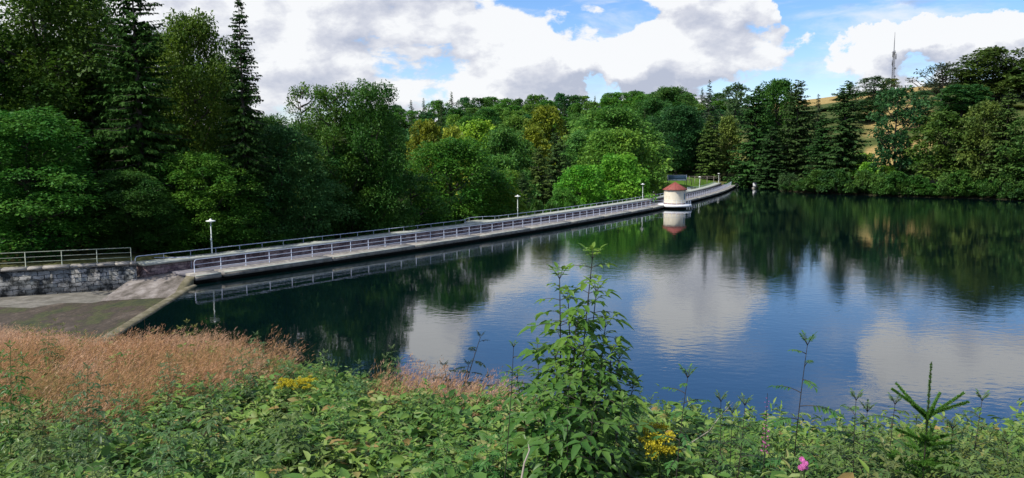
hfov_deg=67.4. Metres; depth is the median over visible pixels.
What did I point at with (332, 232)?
bush
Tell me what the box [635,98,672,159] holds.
broadleaf tree
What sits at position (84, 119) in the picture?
spruce tree
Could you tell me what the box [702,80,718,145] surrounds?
spruce tree
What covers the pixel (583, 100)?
broadleaf tree
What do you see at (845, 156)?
spruce tree
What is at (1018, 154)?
broadleaf tree
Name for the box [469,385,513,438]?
leafy plant
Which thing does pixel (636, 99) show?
broadleaf tree
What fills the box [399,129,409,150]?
broadleaf tree
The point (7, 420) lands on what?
leafy plant
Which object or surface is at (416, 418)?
long grass
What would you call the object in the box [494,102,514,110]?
broadleaf tree
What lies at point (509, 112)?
broadleaf tree
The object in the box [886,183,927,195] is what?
bush
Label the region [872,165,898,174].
bush
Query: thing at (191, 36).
broadleaf tree
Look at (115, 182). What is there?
broadleaf tree
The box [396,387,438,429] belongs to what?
leafy plant
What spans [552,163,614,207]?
broadleaf tree
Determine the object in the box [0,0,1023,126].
sky
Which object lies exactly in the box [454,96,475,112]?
broadleaf tree
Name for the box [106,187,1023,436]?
water
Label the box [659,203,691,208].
platform
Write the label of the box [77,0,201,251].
spruce tree
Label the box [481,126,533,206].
broadleaf tree
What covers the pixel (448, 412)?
leafy plant
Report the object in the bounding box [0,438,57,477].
leafy plant
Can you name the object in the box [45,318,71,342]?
weed
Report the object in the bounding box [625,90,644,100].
broadleaf tree
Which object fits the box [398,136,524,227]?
broadleaf tree
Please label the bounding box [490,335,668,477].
elder shrub
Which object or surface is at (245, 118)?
spruce tree
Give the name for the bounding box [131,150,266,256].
broadleaf tree
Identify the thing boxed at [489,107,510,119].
broadleaf tree
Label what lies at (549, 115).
broadleaf tree
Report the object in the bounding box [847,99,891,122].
broadleaf tree
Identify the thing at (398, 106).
broadleaf tree
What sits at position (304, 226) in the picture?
bush
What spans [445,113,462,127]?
broadleaf tree
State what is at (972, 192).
bush
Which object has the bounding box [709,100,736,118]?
broadleaf tree
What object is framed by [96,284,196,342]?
spillway weir
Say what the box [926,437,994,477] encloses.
leafy plant
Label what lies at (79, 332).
weed
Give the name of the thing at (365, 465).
ground cover
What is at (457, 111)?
broadleaf tree
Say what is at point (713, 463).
leafy plant
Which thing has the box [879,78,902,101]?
broadleaf tree
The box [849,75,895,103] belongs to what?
broadleaf tree
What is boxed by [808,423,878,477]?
leafy plant
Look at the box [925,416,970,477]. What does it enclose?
leafy shoot
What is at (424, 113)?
broadleaf tree
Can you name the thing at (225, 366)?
leafy plant
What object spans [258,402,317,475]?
leafy plant
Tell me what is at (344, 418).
leafy plant
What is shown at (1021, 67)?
broadleaf tree
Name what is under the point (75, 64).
broadleaf tree
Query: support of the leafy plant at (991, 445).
on the ground at (144, 254)
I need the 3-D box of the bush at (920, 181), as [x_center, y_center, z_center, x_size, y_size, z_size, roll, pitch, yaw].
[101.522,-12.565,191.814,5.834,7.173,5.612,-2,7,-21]
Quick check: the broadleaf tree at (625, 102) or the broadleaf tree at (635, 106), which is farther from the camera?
the broadleaf tree at (625, 102)
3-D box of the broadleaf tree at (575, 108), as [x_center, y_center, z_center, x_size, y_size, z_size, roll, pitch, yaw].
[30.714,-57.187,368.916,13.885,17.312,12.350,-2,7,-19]
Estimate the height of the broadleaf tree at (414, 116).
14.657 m
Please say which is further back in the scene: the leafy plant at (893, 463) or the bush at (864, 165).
the bush at (864, 165)
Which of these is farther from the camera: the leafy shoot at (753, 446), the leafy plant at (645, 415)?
the leafy plant at (645, 415)
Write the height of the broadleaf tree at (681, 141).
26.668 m
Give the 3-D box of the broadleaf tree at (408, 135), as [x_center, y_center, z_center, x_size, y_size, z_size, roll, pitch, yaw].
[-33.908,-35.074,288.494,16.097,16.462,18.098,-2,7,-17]
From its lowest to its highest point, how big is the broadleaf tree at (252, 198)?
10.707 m
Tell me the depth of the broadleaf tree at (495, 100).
408.77 m
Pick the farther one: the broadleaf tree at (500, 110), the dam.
the broadleaf tree at (500, 110)
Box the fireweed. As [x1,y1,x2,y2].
[751,393,775,477]
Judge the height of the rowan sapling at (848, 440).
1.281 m
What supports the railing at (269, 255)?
on the dam
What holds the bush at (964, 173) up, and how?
on the ground at (144, 254)
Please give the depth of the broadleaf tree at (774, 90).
255.24 m
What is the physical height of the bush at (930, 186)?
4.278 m
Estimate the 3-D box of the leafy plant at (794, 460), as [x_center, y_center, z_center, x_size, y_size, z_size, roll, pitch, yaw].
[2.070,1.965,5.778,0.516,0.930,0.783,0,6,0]
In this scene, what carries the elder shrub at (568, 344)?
on the ground at (144, 254)
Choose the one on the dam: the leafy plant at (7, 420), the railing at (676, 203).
the railing at (676, 203)
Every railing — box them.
[0,247,131,266]
[135,181,715,259]
[154,257,191,267]
[194,200,651,272]
[658,199,690,204]
[686,181,731,197]
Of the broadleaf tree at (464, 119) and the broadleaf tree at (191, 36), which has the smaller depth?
the broadleaf tree at (191, 36)
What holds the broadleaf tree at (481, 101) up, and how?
on the ground at (144, 254)
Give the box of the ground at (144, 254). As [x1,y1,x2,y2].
[0,86,1023,477]
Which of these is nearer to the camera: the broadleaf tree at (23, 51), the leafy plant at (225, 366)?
the leafy plant at (225, 366)
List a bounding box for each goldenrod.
[272,375,317,410]
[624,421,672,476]
[637,431,680,477]
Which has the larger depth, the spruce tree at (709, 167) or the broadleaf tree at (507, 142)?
the spruce tree at (709, 167)
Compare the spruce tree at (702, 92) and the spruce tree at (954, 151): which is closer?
the spruce tree at (954, 151)
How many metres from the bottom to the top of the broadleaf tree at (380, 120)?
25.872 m
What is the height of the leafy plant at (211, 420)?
1.358 m
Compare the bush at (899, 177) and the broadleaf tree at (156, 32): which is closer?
the broadleaf tree at (156, 32)
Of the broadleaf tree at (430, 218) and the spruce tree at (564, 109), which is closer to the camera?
the broadleaf tree at (430, 218)
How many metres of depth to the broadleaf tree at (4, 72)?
75.14 m
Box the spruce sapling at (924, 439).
[874,362,969,477]
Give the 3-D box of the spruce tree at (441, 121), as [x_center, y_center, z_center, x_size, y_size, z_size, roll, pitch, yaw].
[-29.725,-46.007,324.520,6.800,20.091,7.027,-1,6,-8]
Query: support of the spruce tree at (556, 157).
on the ground at (144, 254)
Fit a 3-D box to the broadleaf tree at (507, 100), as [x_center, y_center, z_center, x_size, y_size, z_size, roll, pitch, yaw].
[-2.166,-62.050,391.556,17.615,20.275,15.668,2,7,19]
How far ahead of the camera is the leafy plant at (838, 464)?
5.38 m
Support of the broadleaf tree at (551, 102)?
on the ground at (144, 254)
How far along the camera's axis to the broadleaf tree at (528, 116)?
288.60 m
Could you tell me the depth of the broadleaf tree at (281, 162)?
80.31 m
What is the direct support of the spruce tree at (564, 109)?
on the ground at (144, 254)
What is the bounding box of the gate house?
[663,182,686,204]
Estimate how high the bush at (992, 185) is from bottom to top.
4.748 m
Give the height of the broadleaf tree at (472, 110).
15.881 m
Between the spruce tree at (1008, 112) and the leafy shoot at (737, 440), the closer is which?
the leafy shoot at (737, 440)
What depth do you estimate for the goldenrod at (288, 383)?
12.68 m
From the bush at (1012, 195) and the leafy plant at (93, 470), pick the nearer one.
the leafy plant at (93, 470)
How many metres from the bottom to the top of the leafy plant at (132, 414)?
1.096 m
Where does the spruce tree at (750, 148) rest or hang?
on the ground at (144, 254)
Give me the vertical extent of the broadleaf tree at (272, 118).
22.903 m
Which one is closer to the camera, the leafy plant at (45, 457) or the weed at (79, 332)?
the leafy plant at (45, 457)
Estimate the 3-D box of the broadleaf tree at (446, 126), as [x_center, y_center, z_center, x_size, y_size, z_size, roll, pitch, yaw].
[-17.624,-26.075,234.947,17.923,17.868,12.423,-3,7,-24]
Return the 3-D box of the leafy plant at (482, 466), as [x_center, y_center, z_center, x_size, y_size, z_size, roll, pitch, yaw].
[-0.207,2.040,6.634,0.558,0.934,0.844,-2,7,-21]
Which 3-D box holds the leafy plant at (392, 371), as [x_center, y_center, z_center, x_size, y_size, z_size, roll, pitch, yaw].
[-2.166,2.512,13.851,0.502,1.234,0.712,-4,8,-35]
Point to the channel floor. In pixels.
(99, 318)
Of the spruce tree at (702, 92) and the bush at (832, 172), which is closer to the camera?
the bush at (832, 172)
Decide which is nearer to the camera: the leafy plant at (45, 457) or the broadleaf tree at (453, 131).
the leafy plant at (45, 457)
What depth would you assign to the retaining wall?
60.36 m
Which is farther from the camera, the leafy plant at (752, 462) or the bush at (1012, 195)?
the bush at (1012, 195)
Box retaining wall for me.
[0,260,136,296]
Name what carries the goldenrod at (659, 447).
on the ground at (144, 254)
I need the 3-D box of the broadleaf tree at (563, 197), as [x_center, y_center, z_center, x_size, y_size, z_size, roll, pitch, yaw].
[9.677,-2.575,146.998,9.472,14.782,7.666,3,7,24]
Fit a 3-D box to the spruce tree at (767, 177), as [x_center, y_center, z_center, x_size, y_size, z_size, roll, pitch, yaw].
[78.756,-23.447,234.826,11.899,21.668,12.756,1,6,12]
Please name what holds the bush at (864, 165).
on the ground at (144, 254)
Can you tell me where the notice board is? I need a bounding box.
[668,175,686,181]
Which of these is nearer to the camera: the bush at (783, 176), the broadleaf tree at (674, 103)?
the bush at (783, 176)
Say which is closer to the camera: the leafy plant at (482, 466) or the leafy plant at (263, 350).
the leafy plant at (482, 466)
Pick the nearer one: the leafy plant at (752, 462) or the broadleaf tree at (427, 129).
the leafy plant at (752, 462)
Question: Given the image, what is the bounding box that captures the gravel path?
[0,290,114,307]
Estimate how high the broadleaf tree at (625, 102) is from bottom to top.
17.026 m
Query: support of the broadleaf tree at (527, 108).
on the ground at (144, 254)
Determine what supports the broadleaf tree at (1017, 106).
on the ground at (144, 254)
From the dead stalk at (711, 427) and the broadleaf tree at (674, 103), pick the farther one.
the broadleaf tree at (674, 103)
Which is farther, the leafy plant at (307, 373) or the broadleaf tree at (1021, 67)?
the broadleaf tree at (1021, 67)
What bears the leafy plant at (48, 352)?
on the ground at (144, 254)
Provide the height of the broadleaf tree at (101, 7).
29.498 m
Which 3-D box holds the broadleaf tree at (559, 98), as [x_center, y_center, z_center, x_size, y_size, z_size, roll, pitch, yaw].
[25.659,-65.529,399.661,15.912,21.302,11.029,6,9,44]
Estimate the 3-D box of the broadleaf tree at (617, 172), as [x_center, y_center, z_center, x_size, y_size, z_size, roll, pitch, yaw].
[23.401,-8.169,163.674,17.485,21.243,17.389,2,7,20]
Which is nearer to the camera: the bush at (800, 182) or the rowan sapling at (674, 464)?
the rowan sapling at (674, 464)
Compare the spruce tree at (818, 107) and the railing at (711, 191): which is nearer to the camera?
the railing at (711, 191)
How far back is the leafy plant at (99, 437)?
8.73 m
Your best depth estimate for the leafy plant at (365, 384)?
12.79 m
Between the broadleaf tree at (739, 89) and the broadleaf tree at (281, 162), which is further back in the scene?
the broadleaf tree at (739, 89)
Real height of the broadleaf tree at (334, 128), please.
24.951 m
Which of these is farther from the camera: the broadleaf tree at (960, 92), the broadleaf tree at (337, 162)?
the broadleaf tree at (960, 92)
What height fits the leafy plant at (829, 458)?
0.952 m
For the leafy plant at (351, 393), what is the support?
on the ground at (144, 254)
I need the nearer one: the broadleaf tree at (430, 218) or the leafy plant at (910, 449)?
the leafy plant at (910, 449)
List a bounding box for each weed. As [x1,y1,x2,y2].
[21,324,46,346]
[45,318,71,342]
[67,325,87,342]
[171,318,201,351]
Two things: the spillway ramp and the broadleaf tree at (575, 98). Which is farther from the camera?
the broadleaf tree at (575, 98)
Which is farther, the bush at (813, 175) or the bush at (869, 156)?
the bush at (869, 156)
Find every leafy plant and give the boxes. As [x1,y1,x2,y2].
[0,340,42,472]
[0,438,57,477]
[4,401,61,477]
[33,328,64,374]
[36,390,106,477]
[60,362,121,477]
[66,448,118,477]
[107,383,154,463]
[113,424,192,477]
[145,401,204,477]
[153,353,191,409]
[185,372,236,467]
[213,356,236,376]
[218,423,286,477]
[224,347,265,415]
[242,331,273,374]
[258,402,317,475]
[271,354,300,386]
[296,360,320,393]
[311,350,338,388]
[314,388,359,442]
[340,377,367,411]
[342,359,377,402]
[360,410,417,477]
[377,344,410,391]
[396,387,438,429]
[413,424,472,477]
[428,391,465,438]
[458,420,520,477]
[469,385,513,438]
[622,388,663,462]
[673,426,739,477]
[694,423,779,477]
[731,420,785,477]
[763,435,818,477]
[789,433,854,477]
[805,437,870,477]
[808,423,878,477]
[832,416,910,477]
[857,436,920,477]
[869,424,922,477]
[880,410,943,477]
[904,414,977,477]
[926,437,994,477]
[932,412,1001,477]
[949,421,1023,477]
[976,440,1023,477]
[984,420,1023,477]
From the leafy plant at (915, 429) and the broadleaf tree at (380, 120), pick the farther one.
the broadleaf tree at (380, 120)
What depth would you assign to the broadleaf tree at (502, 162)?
158.41 m
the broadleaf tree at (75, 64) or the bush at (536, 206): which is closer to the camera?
the broadleaf tree at (75, 64)
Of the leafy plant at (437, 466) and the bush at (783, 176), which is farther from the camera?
the bush at (783, 176)
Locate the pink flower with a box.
[798,456,807,477]
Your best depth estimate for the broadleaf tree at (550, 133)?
253.54 m
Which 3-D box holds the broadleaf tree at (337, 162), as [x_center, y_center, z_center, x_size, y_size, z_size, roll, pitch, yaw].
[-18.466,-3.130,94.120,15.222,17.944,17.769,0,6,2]
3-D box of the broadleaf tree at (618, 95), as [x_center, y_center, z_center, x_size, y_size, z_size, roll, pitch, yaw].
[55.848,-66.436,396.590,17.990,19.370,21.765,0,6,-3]
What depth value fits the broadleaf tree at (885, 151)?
201.95 m
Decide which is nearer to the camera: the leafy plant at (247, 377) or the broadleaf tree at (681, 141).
the leafy plant at (247, 377)
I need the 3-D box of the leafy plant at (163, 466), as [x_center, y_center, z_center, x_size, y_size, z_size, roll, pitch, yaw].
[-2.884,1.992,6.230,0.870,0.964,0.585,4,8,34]
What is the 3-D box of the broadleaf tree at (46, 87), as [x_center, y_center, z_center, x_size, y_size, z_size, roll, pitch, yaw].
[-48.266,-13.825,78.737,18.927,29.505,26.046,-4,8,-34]
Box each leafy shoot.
[687,390,752,477]
[706,392,769,477]
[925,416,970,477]
[987,431,1023,477]
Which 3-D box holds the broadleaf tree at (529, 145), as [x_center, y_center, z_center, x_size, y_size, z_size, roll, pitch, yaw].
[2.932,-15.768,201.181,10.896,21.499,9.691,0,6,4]
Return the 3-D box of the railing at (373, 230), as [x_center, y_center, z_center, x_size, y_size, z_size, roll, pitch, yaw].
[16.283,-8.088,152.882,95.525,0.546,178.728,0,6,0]
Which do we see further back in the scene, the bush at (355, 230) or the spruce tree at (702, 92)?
the spruce tree at (702, 92)
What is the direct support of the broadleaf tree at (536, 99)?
on the ground at (144, 254)
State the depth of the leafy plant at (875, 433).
6.36 m
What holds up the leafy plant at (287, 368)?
on the ground at (144, 254)
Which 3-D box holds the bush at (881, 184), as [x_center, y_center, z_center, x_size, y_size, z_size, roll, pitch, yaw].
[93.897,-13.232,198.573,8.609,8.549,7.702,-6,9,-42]
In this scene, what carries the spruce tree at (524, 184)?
on the ground at (144, 254)
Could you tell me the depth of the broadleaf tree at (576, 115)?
330.88 m
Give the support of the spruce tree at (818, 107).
on the ground at (144, 254)
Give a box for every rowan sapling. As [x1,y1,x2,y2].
[433,331,495,408]
[650,363,711,477]
[751,330,845,477]
[823,388,885,477]
[859,392,919,477]
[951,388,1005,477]
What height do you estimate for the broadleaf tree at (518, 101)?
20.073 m
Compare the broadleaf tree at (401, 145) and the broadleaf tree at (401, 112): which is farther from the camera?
the broadleaf tree at (401, 112)
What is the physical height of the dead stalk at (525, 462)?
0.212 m
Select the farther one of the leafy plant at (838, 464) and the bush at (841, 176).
the bush at (841, 176)
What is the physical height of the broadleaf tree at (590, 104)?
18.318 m
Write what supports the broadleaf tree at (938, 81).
on the ground at (144, 254)
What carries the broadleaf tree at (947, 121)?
on the ground at (144, 254)
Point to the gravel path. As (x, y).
(31, 301)
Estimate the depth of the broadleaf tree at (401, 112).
373.31 m
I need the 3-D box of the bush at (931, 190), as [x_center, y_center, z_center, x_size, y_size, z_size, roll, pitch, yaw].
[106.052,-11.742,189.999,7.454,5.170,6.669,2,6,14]
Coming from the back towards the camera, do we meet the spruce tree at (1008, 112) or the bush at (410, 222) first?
the spruce tree at (1008, 112)
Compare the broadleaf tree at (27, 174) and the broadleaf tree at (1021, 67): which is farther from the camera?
the broadleaf tree at (1021, 67)
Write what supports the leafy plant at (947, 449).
on the ground at (144, 254)
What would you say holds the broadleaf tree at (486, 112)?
on the ground at (144, 254)
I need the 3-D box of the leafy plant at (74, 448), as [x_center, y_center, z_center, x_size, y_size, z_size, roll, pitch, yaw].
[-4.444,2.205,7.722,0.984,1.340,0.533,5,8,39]
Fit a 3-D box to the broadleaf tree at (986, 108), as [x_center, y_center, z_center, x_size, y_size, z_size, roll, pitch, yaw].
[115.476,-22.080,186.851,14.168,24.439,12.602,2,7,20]
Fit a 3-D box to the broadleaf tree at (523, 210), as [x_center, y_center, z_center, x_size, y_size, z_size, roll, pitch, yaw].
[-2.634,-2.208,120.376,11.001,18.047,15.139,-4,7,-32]
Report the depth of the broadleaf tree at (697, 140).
279.62 m
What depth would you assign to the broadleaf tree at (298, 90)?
96.36 m
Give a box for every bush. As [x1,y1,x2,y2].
[269,214,316,242]
[312,220,352,240]
[343,218,383,237]
[387,211,417,229]
[528,198,543,214]
[543,201,559,212]
[777,172,799,190]
[780,180,806,191]
[795,184,816,190]
[801,169,831,192]
[816,168,846,192]
[821,168,858,193]
[835,180,865,193]
[843,169,877,193]
[851,152,879,170]
[851,161,876,179]
[863,171,886,193]
[868,174,899,195]
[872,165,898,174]
[885,171,914,194]
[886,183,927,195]
[896,159,924,177]
[905,175,929,194]
[907,155,934,163]
[918,183,940,195]
[926,181,953,195]
[933,172,965,196]
[945,169,975,196]
[951,175,981,196]
[970,178,997,197]
[979,171,1015,198]
[980,183,1008,196]
[1001,179,1023,199]
[1007,183,1023,199]
[1012,180,1023,199]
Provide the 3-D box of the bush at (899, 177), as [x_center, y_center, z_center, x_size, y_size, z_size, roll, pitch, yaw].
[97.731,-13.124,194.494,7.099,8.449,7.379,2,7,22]
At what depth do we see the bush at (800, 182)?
215.87 m
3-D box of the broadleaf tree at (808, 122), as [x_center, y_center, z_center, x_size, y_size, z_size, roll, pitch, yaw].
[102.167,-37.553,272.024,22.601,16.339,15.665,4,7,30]
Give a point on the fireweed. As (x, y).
(767, 461)
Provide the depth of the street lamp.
69.39 m
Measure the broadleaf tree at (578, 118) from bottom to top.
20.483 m
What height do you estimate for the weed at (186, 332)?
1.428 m
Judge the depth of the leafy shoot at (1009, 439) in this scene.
5.38 m
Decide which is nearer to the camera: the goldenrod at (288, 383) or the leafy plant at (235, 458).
the leafy plant at (235, 458)
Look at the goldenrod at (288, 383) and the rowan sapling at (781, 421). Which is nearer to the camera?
the rowan sapling at (781, 421)
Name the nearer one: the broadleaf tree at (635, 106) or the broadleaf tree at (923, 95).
the broadleaf tree at (923, 95)
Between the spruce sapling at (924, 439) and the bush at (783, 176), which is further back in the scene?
the bush at (783, 176)
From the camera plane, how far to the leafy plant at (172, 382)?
12.28 m
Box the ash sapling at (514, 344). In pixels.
[500,340,520,477]
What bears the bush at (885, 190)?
on the ground at (144, 254)
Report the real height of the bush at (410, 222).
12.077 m
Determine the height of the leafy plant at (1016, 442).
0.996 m
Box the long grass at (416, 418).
[0,341,1020,477]
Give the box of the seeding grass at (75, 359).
[0,320,536,440]
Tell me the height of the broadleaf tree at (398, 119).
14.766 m
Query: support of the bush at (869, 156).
on the ground at (144, 254)
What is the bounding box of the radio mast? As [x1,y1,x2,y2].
[891,37,896,78]
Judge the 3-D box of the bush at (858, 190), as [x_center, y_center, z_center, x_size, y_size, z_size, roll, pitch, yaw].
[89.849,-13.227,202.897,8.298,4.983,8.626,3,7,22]
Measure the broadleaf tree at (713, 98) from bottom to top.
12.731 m
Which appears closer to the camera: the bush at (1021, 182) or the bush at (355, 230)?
the bush at (355, 230)
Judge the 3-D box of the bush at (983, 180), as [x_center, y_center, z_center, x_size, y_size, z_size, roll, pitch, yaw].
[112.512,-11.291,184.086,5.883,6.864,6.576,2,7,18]
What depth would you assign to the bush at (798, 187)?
212.25 m
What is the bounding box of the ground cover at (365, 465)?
[0,337,1023,477]
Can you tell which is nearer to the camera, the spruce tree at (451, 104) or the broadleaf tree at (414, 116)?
the broadleaf tree at (414, 116)
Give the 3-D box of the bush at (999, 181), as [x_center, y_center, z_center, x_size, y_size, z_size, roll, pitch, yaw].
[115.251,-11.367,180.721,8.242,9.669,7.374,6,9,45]
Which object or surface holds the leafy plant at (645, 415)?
on the ground at (144, 254)
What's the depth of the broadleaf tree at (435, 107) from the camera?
391.39 m
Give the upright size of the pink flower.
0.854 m
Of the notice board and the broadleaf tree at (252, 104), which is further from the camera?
the notice board
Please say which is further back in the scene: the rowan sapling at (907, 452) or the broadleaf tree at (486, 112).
the broadleaf tree at (486, 112)
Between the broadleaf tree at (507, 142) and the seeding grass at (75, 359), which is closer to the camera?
the seeding grass at (75, 359)
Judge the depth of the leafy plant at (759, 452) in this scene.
6.53 m
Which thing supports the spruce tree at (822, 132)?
on the ground at (144, 254)
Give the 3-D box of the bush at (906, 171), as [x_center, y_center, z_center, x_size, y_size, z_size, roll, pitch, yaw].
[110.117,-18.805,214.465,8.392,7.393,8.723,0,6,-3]
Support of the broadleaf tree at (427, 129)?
on the ground at (144, 254)
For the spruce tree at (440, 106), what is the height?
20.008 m
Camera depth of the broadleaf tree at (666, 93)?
321.33 m
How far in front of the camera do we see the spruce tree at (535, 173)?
166.90 m
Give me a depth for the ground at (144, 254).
184.13 m
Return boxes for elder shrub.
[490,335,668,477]
[514,242,647,470]
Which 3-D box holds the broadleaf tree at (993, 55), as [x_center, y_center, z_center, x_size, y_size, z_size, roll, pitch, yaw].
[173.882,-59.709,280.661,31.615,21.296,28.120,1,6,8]
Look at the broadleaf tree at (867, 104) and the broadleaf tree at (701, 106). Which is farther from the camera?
the broadleaf tree at (701, 106)
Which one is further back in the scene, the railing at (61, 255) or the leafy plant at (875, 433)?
the railing at (61, 255)
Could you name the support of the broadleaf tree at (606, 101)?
on the ground at (144, 254)
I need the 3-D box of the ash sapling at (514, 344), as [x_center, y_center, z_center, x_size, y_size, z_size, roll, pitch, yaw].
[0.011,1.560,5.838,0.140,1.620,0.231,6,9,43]
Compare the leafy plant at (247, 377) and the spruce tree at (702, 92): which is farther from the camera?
the spruce tree at (702, 92)
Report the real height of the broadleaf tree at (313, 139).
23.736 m
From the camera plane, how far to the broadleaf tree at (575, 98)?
406.04 m
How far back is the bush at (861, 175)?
199.94 m
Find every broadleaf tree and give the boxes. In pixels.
[0,0,133,227]
[0,23,42,219]
[0,28,71,151]
[0,106,128,262]
[17,0,143,168]
[31,33,121,200]
[65,170,190,254]
[112,28,213,228]
[115,6,256,245]
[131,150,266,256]
[165,66,280,212]
[195,170,294,252]
[224,122,360,245]
[253,113,295,210]
[267,119,347,237]
[272,81,333,230]
[289,139,422,237]
[292,80,375,239]
[335,78,421,236]
[383,172,466,228]
[388,134,408,166]
[390,104,406,126]
[391,112,403,128]
[393,108,411,128]
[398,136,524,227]
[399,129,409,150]
[400,110,428,133]
[404,118,442,207]
[407,126,419,148]
[418,111,438,124]
[423,100,455,125]
[429,124,470,211]
[434,124,462,139]
[437,108,464,126]
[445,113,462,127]
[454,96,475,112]
[457,115,490,130]
[457,118,498,192]
[462,112,475,117]
[463,97,492,111]
[463,107,478,114]
[466,151,541,214]
[472,167,531,217]
[474,108,501,120]
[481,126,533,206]
[482,96,499,106]
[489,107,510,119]
[491,120,504,128]
[493,97,515,108]
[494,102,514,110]
[496,113,527,131]
[499,109,530,125]
[508,104,529,115]
[510,98,527,108]
[518,138,541,196]
[520,103,568,178]
[520,114,545,129]
[521,127,555,173]
[522,125,551,179]
[523,103,540,114]
[525,94,547,106]
[540,100,559,112]
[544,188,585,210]
[552,116,574,139]
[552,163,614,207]
[554,92,571,116]
[554,103,677,185]
[559,129,613,192]
[561,94,582,115]
[563,102,585,125]
[568,112,583,127]
[569,116,592,137]
[570,126,674,204]
[571,95,591,109]
[581,101,599,116]
[587,152,658,202]
[598,97,621,107]
[600,92,614,108]
[611,92,630,100]
[613,100,632,105]
[623,94,647,106]
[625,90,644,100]
[630,85,702,117]
[631,101,646,121]
[633,132,670,185]
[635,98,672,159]
[643,104,711,174]
[669,100,693,136]
[672,119,712,166]
[693,104,706,118]
[697,109,727,134]
[705,92,726,107]
[705,114,742,178]
[707,82,754,147]
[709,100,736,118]
[748,78,808,172]
[782,109,829,145]
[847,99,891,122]
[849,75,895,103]
[866,85,931,173]
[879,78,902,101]
[894,89,941,128]
[902,109,985,181]
[905,61,972,100]
[930,84,994,115]
[942,45,1023,100]
[943,59,1007,100]
[956,98,1008,181]
[994,63,1023,94]
[994,116,1023,182]
[1003,105,1023,107]
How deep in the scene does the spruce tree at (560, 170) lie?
250.44 m
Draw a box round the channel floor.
[0,298,165,342]
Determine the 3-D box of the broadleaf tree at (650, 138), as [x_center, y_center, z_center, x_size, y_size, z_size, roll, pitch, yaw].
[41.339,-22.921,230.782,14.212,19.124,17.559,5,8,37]
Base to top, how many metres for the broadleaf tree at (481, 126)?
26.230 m
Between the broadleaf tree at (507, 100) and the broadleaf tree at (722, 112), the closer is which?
the broadleaf tree at (722, 112)
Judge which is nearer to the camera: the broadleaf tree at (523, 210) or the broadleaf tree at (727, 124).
the broadleaf tree at (523, 210)
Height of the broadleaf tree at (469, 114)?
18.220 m
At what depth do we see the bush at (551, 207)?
141.54 m
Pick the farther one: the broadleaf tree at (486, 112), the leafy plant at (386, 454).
the broadleaf tree at (486, 112)
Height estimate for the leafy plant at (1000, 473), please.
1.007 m
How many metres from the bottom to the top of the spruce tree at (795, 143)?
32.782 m
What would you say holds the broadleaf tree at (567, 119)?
on the ground at (144, 254)
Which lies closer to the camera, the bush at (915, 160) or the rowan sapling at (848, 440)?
the rowan sapling at (848, 440)
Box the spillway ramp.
[101,273,193,300]
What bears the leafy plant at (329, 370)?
on the ground at (144, 254)
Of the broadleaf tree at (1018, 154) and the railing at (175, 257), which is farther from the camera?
the broadleaf tree at (1018, 154)
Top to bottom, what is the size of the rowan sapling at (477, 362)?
1.577 m
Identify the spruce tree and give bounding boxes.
[44,66,129,238]
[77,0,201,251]
[213,0,284,249]
[436,108,444,130]
[437,101,443,119]
[449,92,455,110]
[515,172,534,215]
[526,146,552,211]
[539,132,572,201]
[558,120,570,171]
[561,102,566,115]
[692,115,724,179]
[699,87,703,103]
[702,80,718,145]
[723,85,778,186]
[748,127,788,188]
[775,80,817,180]
[801,114,840,181]
[809,94,828,144]
[810,80,873,179]
[934,117,992,181]
[977,88,1023,184]
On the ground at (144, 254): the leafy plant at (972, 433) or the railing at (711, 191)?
the leafy plant at (972, 433)
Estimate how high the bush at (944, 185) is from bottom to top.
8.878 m
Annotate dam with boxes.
[136,183,734,282]
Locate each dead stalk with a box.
[521,444,529,477]
[688,406,729,444]
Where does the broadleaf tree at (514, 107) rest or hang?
on the ground at (144, 254)
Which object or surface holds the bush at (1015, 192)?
on the ground at (144, 254)
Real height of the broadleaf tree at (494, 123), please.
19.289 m
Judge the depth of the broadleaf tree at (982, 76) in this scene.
281.82 m
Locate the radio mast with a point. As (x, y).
(894, 57)
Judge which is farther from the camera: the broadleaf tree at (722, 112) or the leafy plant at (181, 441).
the broadleaf tree at (722, 112)
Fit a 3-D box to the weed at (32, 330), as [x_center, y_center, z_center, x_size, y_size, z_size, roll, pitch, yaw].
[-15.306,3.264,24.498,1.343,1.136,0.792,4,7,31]
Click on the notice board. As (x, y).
(677, 177)
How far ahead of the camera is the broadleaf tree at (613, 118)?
218.05 m
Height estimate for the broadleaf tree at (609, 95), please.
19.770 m
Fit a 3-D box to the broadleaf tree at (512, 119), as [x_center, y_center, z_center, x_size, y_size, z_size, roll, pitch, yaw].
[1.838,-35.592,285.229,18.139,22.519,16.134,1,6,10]
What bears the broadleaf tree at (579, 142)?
on the ground at (144, 254)
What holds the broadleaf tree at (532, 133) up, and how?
on the ground at (144, 254)
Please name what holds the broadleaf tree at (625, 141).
on the ground at (144, 254)

